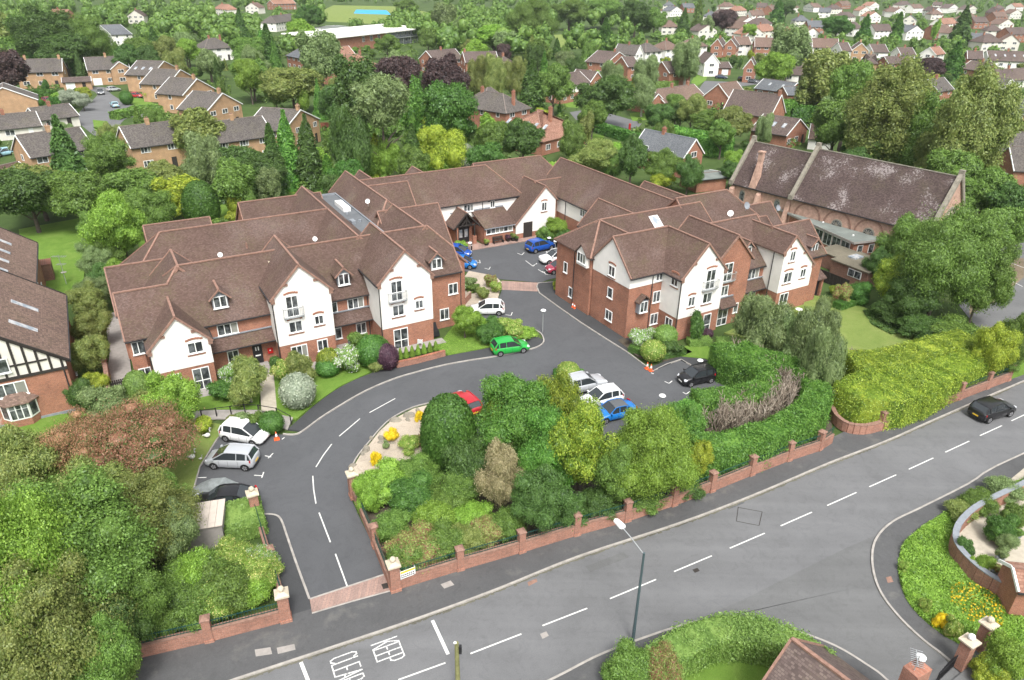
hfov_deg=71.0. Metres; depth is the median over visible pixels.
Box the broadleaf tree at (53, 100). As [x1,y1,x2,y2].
[45,96,61,104]
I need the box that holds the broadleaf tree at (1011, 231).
[977,206,1023,248]
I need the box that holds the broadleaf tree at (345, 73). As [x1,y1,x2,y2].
[331,52,377,121]
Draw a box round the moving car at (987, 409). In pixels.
[967,396,1016,423]
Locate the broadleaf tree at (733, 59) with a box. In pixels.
[729,55,737,67]
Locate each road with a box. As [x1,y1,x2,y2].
[198,252,1023,679]
[698,536,961,679]
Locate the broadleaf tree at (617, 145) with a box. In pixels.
[608,142,622,149]
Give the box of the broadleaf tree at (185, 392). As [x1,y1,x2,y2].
[137,370,202,426]
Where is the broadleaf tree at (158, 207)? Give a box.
[123,188,178,223]
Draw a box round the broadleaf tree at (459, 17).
[452,14,464,50]
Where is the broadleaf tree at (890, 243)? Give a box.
[872,211,921,256]
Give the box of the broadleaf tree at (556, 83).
[538,61,575,115]
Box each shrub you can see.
[38,98,44,105]
[61,376,90,409]
[76,384,130,417]
[82,371,111,387]
[107,389,148,420]
[118,90,133,104]
[122,369,151,402]
[143,605,183,642]
[156,557,187,595]
[163,543,209,589]
[164,577,217,631]
[167,573,217,637]
[183,544,230,580]
[192,414,212,432]
[193,565,232,624]
[198,558,257,620]
[198,567,247,620]
[205,379,231,399]
[213,534,258,564]
[217,216,229,222]
[217,362,234,383]
[223,557,250,588]
[224,210,235,220]
[227,546,285,584]
[232,560,276,616]
[234,411,249,418]
[243,542,281,566]
[248,409,262,422]
[258,410,284,434]
[268,356,279,366]
[269,357,289,381]
[278,371,316,408]
[314,360,339,376]
[315,347,337,363]
[332,344,360,372]
[347,331,367,346]
[351,476,379,513]
[355,334,388,368]
[357,455,406,509]
[367,361,382,372]
[371,507,413,542]
[377,343,399,370]
[381,518,448,573]
[382,440,389,448]
[384,537,423,570]
[387,467,432,514]
[395,450,444,487]
[397,434,418,455]
[411,499,456,529]
[418,484,467,510]
[423,516,465,560]
[437,434,489,495]
[439,470,479,508]
[450,499,496,527]
[450,521,488,554]
[454,240,467,246]
[465,277,477,284]
[466,283,479,292]
[470,514,505,548]
[472,317,486,336]
[475,315,504,344]
[476,286,489,298]
[484,274,496,286]
[489,281,501,291]
[490,505,528,543]
[498,317,524,336]
[535,226,555,240]
[551,491,589,531]
[555,225,570,236]
[581,484,622,520]
[599,635,652,679]
[616,489,668,516]
[627,327,650,345]
[644,326,655,338]
[646,638,683,679]
[663,339,684,354]
[668,475,705,500]
[702,328,713,337]
[829,285,834,293]
[832,282,853,300]
[849,281,873,305]
[869,300,906,323]
[894,311,948,338]
[923,311,981,335]
[943,498,979,522]
[956,535,975,555]
[957,485,1000,516]
[967,651,1012,679]
[970,554,996,569]
[980,475,1023,503]
[980,628,1023,679]
[982,513,1021,541]
[994,533,1020,552]
[999,501,1023,527]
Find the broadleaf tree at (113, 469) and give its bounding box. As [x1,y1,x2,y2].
[50,450,135,500]
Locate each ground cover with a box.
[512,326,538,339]
[863,309,902,333]
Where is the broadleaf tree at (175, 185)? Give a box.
[149,173,198,218]
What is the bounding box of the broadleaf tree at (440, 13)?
[429,0,457,26]
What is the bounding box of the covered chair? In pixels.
[433,322,439,336]
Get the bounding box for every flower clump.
[898,560,908,572]
[918,597,932,613]
[930,612,948,628]
[942,613,964,637]
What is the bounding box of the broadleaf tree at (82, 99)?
[71,91,93,110]
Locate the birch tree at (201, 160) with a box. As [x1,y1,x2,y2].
[179,130,221,184]
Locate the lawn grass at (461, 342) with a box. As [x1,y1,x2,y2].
[438,321,489,353]
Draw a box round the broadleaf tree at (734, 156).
[723,149,742,163]
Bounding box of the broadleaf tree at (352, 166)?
[327,158,363,176]
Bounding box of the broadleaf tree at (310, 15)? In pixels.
[294,4,322,25]
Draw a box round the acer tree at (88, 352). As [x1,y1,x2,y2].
[70,332,110,374]
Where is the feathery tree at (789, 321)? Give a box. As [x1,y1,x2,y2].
[774,310,802,358]
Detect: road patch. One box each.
[255,647,271,655]
[277,644,295,653]
[381,583,388,588]
[441,580,453,588]
[528,579,536,585]
[540,632,548,638]
[585,552,628,571]
[806,460,845,476]
[886,576,892,582]
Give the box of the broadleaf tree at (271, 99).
[263,91,285,107]
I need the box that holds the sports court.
[354,10,390,14]
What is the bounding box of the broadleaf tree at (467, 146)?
[460,143,471,166]
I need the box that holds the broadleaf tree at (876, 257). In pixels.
[860,245,893,275]
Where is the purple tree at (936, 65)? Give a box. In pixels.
[919,57,946,75]
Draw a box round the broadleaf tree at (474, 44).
[460,38,488,55]
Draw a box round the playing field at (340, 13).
[325,5,427,23]
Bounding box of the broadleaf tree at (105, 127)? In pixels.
[96,121,120,141]
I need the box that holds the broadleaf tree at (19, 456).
[0,421,66,500]
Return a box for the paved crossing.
[501,281,538,290]
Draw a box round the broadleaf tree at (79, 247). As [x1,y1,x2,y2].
[73,236,95,254]
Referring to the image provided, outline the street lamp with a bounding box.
[614,519,644,640]
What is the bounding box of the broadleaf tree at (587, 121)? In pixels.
[579,110,594,147]
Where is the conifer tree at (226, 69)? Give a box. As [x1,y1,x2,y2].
[223,58,228,70]
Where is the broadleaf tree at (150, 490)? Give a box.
[100,462,207,568]
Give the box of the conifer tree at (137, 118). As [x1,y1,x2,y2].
[133,105,143,123]
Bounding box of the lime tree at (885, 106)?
[840,52,938,162]
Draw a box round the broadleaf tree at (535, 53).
[526,44,546,67]
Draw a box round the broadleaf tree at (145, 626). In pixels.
[84,586,154,641]
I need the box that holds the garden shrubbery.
[0,34,1023,239]
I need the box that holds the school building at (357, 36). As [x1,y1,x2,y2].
[281,24,418,49]
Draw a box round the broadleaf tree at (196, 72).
[190,67,203,78]
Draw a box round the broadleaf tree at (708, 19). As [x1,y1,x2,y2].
[701,15,714,31]
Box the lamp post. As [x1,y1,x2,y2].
[659,394,665,405]
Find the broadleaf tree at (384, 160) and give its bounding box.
[367,137,399,177]
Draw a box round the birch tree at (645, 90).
[632,73,656,116]
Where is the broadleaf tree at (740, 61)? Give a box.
[738,58,742,68]
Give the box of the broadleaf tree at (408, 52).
[400,50,412,57]
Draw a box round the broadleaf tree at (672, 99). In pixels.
[666,93,685,124]
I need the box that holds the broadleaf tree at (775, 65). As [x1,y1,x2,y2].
[753,51,796,80]
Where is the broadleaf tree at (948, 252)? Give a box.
[886,200,1008,315]
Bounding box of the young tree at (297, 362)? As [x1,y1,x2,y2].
[284,350,316,380]
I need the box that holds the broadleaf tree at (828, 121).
[811,99,849,150]
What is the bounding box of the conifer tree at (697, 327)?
[689,309,704,339]
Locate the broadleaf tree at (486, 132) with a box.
[475,119,514,155]
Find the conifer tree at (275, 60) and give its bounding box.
[269,38,282,68]
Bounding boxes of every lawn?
[2,411,87,494]
[19,218,84,292]
[93,120,109,129]
[131,97,153,104]
[138,190,322,246]
[162,420,221,488]
[195,379,259,410]
[274,363,372,420]
[438,325,527,355]
[565,102,578,107]
[588,133,603,145]
[603,659,770,679]
[629,112,646,120]
[682,345,708,359]
[691,74,706,85]
[724,295,916,350]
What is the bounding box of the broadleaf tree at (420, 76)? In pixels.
[418,71,423,92]
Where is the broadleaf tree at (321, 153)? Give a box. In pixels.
[316,147,332,166]
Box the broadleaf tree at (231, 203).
[225,195,243,211]
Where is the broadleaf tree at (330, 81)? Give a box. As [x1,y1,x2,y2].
[327,76,336,85]
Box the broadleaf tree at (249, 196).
[241,189,255,200]
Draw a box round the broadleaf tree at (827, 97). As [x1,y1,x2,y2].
[820,95,844,102]
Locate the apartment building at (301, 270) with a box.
[104,155,826,388]
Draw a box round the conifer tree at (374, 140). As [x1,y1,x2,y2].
[367,133,389,177]
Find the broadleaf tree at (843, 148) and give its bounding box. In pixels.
[839,141,848,152]
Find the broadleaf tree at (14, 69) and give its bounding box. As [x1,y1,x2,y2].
[0,48,31,85]
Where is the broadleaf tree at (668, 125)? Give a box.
[653,119,675,133]
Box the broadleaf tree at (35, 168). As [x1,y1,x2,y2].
[1,162,69,221]
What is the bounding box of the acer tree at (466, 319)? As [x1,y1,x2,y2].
[451,304,482,337]
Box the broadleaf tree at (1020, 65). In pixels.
[1016,63,1023,67]
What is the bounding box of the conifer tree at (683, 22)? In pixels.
[674,7,691,36]
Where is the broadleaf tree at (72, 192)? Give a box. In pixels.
[43,168,102,220]
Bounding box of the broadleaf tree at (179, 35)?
[173,31,196,66]
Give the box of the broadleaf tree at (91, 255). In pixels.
[76,245,112,272]
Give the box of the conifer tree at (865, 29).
[853,13,873,43]
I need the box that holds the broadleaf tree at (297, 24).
[285,18,315,31]
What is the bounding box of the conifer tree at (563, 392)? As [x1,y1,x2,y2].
[535,368,582,418]
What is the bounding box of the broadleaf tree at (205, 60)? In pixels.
[195,48,222,81]
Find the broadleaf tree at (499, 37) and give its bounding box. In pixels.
[491,30,516,56]
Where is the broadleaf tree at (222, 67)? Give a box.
[219,62,225,71]
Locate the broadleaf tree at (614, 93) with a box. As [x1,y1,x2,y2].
[572,74,636,115]
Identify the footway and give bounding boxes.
[265,515,310,613]
[288,336,542,431]
[537,281,633,350]
[652,356,707,369]
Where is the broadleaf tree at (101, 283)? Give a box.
[71,273,109,301]
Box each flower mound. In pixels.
[370,451,381,466]
[383,427,398,440]
[414,410,422,421]
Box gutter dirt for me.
[240,382,1023,679]
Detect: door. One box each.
[65,83,75,88]
[93,78,102,85]
[171,156,177,166]
[252,344,263,362]
[458,227,468,241]
[523,221,532,237]
[722,69,727,74]
[814,281,819,294]
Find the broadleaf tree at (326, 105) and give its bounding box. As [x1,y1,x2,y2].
[316,84,337,118]
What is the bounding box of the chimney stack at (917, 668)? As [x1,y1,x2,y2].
[898,648,931,679]
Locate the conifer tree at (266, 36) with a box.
[261,24,285,67]
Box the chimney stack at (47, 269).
[39,258,54,280]
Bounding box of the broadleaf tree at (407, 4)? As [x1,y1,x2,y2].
[392,0,419,9]
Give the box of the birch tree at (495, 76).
[482,52,506,92]
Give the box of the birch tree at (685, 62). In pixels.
[671,36,701,84]
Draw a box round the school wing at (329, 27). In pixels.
[314,25,347,29]
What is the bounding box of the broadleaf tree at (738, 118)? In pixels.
[714,104,753,136]
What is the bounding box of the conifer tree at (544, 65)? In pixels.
[540,50,547,73]
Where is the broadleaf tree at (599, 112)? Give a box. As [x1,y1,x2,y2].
[577,98,607,139]
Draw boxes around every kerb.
[193,436,218,487]
[230,380,1023,679]
[264,513,309,598]
[283,330,543,435]
[310,574,383,598]
[312,590,389,613]
[353,402,428,462]
[536,282,690,370]
[548,619,887,679]
[871,452,1023,671]
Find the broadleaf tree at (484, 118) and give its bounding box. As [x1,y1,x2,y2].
[479,112,497,125]
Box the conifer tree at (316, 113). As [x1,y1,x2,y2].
[312,78,328,120]
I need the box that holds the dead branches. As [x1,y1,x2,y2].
[701,358,807,432]
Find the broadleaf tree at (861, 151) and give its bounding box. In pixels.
[844,146,873,158]
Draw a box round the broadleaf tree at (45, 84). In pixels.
[41,79,49,88]
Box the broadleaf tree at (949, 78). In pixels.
[940,74,953,82]
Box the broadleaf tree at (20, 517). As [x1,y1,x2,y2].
[0,478,95,645]
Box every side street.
[570,110,641,129]
[699,80,760,93]
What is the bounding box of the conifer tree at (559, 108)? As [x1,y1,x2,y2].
[556,102,561,114]
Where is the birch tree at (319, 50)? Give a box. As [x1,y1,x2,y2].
[294,28,343,90]
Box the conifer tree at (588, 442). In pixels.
[544,390,620,493]
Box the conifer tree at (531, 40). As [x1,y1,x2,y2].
[524,34,533,64]
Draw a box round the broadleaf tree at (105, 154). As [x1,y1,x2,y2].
[80,131,136,180]
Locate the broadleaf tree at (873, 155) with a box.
[847,134,900,161]
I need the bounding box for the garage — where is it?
[61,76,92,90]
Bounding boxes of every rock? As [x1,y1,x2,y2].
[362,445,369,452]
[378,435,384,441]
[389,417,401,421]
[403,412,414,417]
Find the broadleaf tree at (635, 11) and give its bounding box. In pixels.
[619,0,651,36]
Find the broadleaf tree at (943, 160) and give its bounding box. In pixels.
[924,147,984,178]
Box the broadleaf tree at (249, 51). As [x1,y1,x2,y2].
[240,44,271,68]
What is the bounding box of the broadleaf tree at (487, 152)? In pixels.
[465,141,507,165]
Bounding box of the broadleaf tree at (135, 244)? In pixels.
[125,237,141,256]
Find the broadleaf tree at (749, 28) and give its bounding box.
[742,23,756,35]
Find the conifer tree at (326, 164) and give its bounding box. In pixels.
[321,154,331,190]
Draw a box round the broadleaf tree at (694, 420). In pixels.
[664,399,708,447]
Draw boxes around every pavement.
[135,375,1023,679]
[553,626,885,679]
[873,454,1023,658]
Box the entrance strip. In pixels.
[310,575,388,611]
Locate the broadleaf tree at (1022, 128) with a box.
[1018,122,1023,131]
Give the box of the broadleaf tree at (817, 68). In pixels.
[793,47,853,105]
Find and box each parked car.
[0,147,13,156]
[96,88,104,94]
[106,86,120,91]
[110,101,119,107]
[130,92,142,97]
[194,483,259,502]
[204,443,259,471]
[218,417,269,444]
[453,243,471,255]
[453,390,482,415]
[459,254,476,269]
[471,298,504,315]
[490,336,529,356]
[525,237,554,253]
[538,248,556,264]
[545,259,556,274]
[570,371,607,392]
[581,383,623,406]
[601,398,635,424]
[677,363,716,387]
[715,74,727,78]
[747,78,758,83]
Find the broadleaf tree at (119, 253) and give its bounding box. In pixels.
[92,239,132,260]
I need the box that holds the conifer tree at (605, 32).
[598,17,613,50]
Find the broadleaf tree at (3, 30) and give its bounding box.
[0,11,11,37]
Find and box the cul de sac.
[79,87,143,135]
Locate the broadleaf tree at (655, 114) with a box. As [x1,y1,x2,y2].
[644,103,675,126]
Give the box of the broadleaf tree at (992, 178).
[965,165,1017,217]
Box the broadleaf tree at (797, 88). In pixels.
[795,79,814,105]
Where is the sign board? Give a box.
[400,565,415,579]
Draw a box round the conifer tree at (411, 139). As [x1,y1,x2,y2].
[403,123,425,171]
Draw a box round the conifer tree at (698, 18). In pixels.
[689,0,702,27]
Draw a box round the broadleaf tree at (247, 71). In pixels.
[232,58,261,104]
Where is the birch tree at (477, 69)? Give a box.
[467,54,487,93]
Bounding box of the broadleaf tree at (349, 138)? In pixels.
[327,106,375,173]
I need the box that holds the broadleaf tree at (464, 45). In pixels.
[460,39,469,49]
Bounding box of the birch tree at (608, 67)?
[600,60,623,78]
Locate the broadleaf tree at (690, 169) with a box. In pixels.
[675,153,704,194]
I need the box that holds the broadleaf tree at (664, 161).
[644,146,683,179]
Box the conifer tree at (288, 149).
[276,109,299,191]
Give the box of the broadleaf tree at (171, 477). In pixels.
[158,468,190,494]
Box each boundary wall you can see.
[138,586,292,656]
[245,486,281,588]
[345,467,388,583]
[385,428,834,593]
[829,364,1016,434]
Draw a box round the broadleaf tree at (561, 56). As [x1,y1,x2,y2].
[554,50,575,65]
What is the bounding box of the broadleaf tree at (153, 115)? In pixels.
[141,106,167,122]
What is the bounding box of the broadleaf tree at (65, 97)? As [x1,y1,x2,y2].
[56,88,75,103]
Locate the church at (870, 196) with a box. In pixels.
[728,135,965,235]
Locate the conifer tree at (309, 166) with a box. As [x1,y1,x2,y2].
[294,113,324,191]
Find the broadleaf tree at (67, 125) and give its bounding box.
[60,122,73,127]
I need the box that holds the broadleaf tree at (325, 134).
[321,127,331,143]
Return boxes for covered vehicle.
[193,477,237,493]
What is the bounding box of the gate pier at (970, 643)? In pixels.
[954,632,981,671]
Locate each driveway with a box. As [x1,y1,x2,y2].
[196,290,725,597]
[953,650,1023,679]
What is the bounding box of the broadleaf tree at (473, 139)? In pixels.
[465,130,481,146]
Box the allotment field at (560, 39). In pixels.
[554,34,577,47]
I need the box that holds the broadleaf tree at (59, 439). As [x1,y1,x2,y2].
[32,396,127,475]
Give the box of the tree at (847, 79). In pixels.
[828,58,874,151]
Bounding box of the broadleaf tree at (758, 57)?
[754,53,764,62]
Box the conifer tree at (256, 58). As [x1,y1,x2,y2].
[255,53,262,92]
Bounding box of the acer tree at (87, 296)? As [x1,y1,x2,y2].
[64,280,108,313]
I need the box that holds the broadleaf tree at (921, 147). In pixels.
[911,131,934,168]
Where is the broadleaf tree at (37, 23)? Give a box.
[0,2,80,64]
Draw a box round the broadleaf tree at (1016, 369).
[999,361,1019,372]
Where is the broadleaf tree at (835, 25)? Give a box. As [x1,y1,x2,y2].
[821,15,855,36]
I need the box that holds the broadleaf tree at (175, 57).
[161,46,189,73]
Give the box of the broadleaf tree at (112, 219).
[77,188,147,260]
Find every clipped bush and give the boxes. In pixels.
[180,180,220,219]
[426,159,454,170]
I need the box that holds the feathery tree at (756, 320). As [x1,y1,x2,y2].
[730,291,796,352]
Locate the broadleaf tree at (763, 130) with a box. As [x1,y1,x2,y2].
[754,112,774,142]
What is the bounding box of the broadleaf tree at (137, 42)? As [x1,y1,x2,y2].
[123,37,153,48]
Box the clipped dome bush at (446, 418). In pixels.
[419,392,477,473]
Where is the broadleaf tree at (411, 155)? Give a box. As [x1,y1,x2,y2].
[396,143,430,174]
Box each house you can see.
[0,82,38,112]
[0,108,42,140]
[0,227,45,285]
[0,269,80,427]
[11,123,85,169]
[19,54,68,88]
[25,100,80,130]
[51,7,75,16]
[83,52,129,85]
[97,24,132,45]
[116,116,186,168]
[124,60,174,91]
[127,8,148,23]
[139,65,195,101]
[155,73,215,113]
[176,87,242,119]
[197,34,233,60]
[214,112,274,153]
[215,2,236,14]
[245,1,264,13]
[254,103,320,149]
[260,12,291,31]
[267,0,295,9]
[285,48,302,68]
[324,50,376,83]
[340,45,354,54]
[418,47,460,71]
[459,49,497,72]
[465,85,531,128]
[499,52,512,65]
[506,105,584,155]
[545,71,589,103]
[575,69,601,85]
[585,48,624,72]
[614,56,637,80]
[616,41,643,60]
[629,92,662,112]
[639,126,704,177]
[641,39,662,61]
[654,38,674,59]
[655,80,703,103]
[658,61,689,85]
[659,18,677,34]
[662,5,682,16]
[663,0,673,8]
[678,35,707,56]
[680,2,694,12]
[688,22,716,39]
[697,51,720,76]
[703,9,713,19]
[703,81,742,109]
[710,36,725,57]
[717,1,734,9]
[723,35,739,56]
[723,89,785,123]
[725,21,746,35]
[730,4,746,15]
[733,27,764,42]
[734,34,751,55]
[738,14,751,21]
[742,56,756,82]
[746,9,764,18]
[747,16,772,25]
[749,113,808,147]
[752,35,772,55]
[754,78,797,93]
[756,1,767,9]
[757,22,773,37]
[762,4,773,14]
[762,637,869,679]
[779,63,805,81]
[790,13,807,27]
[803,3,822,11]
[804,19,823,33]
[807,25,819,37]
[807,123,829,149]
[810,36,838,52]
[818,6,831,17]
[826,4,841,13]
[830,40,851,57]
[834,0,851,8]
[834,11,855,21]
[839,20,860,36]
[850,39,868,59]
[853,5,870,15]
[860,10,881,22]
[860,50,877,70]
[861,1,878,9]
[866,41,888,57]
[870,22,891,38]
[876,53,909,67]
[884,6,905,16]
[890,45,916,57]
[893,0,909,8]
[902,23,924,39]
[903,13,916,24]
[905,3,923,12]
[919,44,945,58]
[922,5,941,15]
[923,25,949,39]
[925,8,943,19]
[928,74,954,100]
[929,16,956,26]
[932,1,942,6]
[937,24,971,40]
[940,3,957,12]
[956,4,977,13]
[961,47,983,65]
[962,58,999,75]
[967,31,1003,51]
[968,31,989,40]
[970,15,988,28]
[980,22,1000,36]
[984,6,1004,16]
[984,48,1023,67]
[986,10,1007,21]
[988,17,1013,29]
[992,4,1005,9]
[993,65,1023,86]
[996,25,1023,41]
[997,73,1016,89]
[998,131,1023,152]
[998,146,1023,184]
[999,31,1020,50]
[1005,2,1023,10]
[1005,8,1021,18]
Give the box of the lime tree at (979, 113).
[925,55,1023,169]
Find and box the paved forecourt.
[466,235,536,249]
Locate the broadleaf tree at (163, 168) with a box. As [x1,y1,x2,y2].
[147,159,187,193]
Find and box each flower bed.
[365,408,831,564]
[618,338,690,361]
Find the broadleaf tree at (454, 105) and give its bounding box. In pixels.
[419,79,479,136]
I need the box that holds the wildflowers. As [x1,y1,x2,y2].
[950,581,1003,624]
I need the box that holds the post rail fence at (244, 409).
[200,404,291,423]
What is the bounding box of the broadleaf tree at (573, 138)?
[557,119,586,158]
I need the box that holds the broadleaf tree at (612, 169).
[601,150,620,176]
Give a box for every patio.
[197,388,208,397]
[311,338,445,369]
[959,469,1023,570]
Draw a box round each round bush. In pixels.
[556,361,579,373]
[639,339,666,362]
[653,324,678,342]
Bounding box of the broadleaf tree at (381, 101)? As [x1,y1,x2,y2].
[349,71,412,173]
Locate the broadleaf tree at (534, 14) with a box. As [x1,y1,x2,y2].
[505,0,562,34]
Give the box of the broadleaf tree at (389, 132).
[367,118,404,138]
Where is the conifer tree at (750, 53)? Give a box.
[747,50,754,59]
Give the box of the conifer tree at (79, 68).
[74,48,86,76]
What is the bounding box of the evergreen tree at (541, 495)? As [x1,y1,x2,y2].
[509,462,575,534]
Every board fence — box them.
[320,122,328,129]
[821,269,849,285]
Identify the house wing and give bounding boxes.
[109,61,129,84]
[474,87,498,95]
[718,62,731,74]
[776,86,796,98]
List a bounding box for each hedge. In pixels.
[33,88,56,98]
[108,104,162,119]
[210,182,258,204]
[223,496,268,542]
[552,367,583,378]
[577,120,640,141]
[627,342,686,361]
[640,608,839,679]
[652,125,734,157]
[655,80,678,87]
[666,397,703,432]
[686,335,712,346]
[687,341,781,427]
[691,339,834,481]
[715,336,739,344]
[783,98,800,116]
[791,104,816,123]
[832,295,870,309]
[832,346,993,430]
[840,328,977,380]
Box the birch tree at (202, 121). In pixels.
[167,107,225,148]
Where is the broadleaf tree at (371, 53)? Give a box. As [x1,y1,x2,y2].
[368,49,376,58]
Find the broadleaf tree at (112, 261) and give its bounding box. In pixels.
[100,257,121,271]
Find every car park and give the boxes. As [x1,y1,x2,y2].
[465,239,556,282]
[959,243,1023,329]
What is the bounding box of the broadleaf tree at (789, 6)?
[782,0,796,18]
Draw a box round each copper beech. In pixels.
[374,54,421,92]
[420,51,471,89]
[712,8,738,30]
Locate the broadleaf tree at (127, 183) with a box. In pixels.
[99,166,159,199]
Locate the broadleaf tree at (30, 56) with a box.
[26,48,37,58]
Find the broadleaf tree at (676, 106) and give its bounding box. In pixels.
[670,103,688,125]
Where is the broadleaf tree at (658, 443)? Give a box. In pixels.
[603,397,703,504]
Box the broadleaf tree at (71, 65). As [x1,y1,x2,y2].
[68,61,75,73]
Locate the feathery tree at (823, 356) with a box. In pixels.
[798,324,848,386]
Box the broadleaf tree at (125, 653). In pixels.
[66,610,141,679]
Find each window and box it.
[0,358,11,374]
[0,380,29,399]
[4,130,15,135]
[8,319,37,331]
[11,299,38,311]
[36,157,48,163]
[131,341,144,355]
[138,367,150,374]
[140,147,150,153]
[143,160,152,166]
[167,144,177,149]
[186,340,204,355]
[192,366,211,388]
[216,322,239,336]
[227,349,238,363]
[240,140,248,145]
[285,295,299,317]
[288,320,303,333]
[291,344,308,356]
[314,314,324,325]
[317,338,327,351]
[332,302,337,312]
[335,327,342,339]
[347,297,363,309]
[356,322,366,334]
[390,280,402,301]
[392,303,404,317]
[393,327,408,348]
[415,299,423,309]
[439,308,449,320]
[448,282,458,295]
[463,204,473,211]
[486,226,512,234]
[490,201,494,207]
[541,202,546,211]
[562,261,567,273]
[567,286,571,298]
[574,241,597,268]
[580,209,585,217]
[604,308,612,322]
[606,286,612,299]
[607,264,614,278]
[634,293,651,313]
[649,312,657,325]
[652,290,660,303]
[655,274,662,281]
[664,316,672,326]
[670,278,677,287]
[687,296,695,307]
[691,151,696,157]
[701,291,712,304]
[703,313,711,328]
[704,268,716,289]
[716,309,727,326]
[721,285,728,296]
[723,262,733,281]
[732,302,738,313]
[748,269,759,278]
[778,292,788,303]
[782,271,792,284]
[789,250,796,262]
[799,268,806,278]
[816,228,823,241]
[822,232,832,245]
[831,235,841,244]
[841,239,850,248]
[847,268,861,279]
[857,245,862,251]
[867,243,874,252]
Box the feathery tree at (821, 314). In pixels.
[787,294,842,358]
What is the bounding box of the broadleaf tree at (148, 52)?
[136,45,161,60]
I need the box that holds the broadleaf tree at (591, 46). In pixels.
[582,41,595,56]
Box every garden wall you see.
[93,308,110,389]
[948,480,1023,593]
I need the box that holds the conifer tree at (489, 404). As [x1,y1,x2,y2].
[481,393,504,422]
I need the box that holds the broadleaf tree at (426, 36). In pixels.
[417,27,436,49]
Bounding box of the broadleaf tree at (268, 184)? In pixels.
[255,167,281,198]
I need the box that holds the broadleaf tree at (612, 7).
[588,0,623,22]
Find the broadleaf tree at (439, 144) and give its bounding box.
[416,124,467,169]
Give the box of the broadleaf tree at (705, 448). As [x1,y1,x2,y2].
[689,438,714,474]
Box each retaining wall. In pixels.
[396,350,445,367]
[460,291,470,305]
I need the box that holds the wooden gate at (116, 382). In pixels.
[109,378,122,387]
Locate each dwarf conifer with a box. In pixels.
[398,348,402,359]
[403,347,408,358]
[409,345,414,357]
[415,344,420,355]
[421,343,426,354]
[427,342,432,352]
[433,341,438,351]
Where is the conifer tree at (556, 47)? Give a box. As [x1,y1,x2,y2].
[550,38,560,60]
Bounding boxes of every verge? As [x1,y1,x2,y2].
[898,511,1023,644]
[1011,361,1023,378]
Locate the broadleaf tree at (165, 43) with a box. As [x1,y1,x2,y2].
[152,35,176,59]
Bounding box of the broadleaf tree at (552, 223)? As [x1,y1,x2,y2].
[545,217,567,235]
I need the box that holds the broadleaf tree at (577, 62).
[564,55,588,71]
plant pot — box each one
[483,238,489,245]
[505,234,511,241]
[510,233,516,240]
[990,563,1001,575]
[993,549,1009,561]
[1015,528,1023,537]
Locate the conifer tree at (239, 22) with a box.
[235,7,250,37]
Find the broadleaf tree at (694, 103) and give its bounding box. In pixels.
[676,93,707,127]
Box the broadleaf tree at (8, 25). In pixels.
[2,10,49,41]
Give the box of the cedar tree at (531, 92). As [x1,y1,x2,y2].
[518,59,547,113]
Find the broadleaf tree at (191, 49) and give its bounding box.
[176,37,200,68]
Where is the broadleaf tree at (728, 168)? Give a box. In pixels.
[720,159,737,188]
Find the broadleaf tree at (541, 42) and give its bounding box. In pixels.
[525,38,552,68]
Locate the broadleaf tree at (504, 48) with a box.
[496,43,511,58]
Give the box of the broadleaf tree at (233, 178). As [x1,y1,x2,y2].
[212,156,256,201]
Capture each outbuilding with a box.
[0,161,20,168]
[679,169,728,192]
[821,244,876,286]
[996,559,1023,615]
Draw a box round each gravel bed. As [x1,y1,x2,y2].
[353,405,426,474]
[465,271,501,306]
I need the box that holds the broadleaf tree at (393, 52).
[383,49,410,57]
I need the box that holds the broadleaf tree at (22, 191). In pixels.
[0,166,53,232]
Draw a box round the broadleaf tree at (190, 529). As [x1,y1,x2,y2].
[144,495,199,561]
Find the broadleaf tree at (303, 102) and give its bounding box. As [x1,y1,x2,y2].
[296,89,309,110]
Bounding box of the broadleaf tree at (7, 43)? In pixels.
[0,34,25,57]
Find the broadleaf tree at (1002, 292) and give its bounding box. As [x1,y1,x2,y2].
[948,237,1023,322]
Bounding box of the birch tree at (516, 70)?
[504,56,526,99]
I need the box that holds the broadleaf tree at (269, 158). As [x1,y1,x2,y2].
[239,148,288,183]
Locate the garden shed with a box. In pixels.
[185,499,225,553]
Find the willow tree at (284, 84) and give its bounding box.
[258,65,324,108]
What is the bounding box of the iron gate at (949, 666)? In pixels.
[936,655,957,679]
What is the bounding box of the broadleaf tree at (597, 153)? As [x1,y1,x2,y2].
[568,137,618,172]
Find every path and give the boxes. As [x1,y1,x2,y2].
[107,312,130,385]
[193,410,292,429]
[260,361,270,372]
[260,374,276,411]
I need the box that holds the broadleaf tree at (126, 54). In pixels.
[110,43,141,66]
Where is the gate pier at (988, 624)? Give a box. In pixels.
[976,616,999,652]
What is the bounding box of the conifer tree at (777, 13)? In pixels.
[767,0,786,25]
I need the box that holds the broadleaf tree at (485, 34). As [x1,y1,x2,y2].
[476,23,510,50]
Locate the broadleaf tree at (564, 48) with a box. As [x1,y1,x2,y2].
[561,45,569,50]
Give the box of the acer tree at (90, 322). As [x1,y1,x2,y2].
[69,308,112,340]
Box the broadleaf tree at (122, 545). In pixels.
[0,453,164,616]
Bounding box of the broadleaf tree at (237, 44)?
[228,36,265,59]
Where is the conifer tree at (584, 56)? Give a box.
[581,37,588,63]
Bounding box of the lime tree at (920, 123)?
[892,87,949,166]
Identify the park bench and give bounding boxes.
[493,235,503,243]

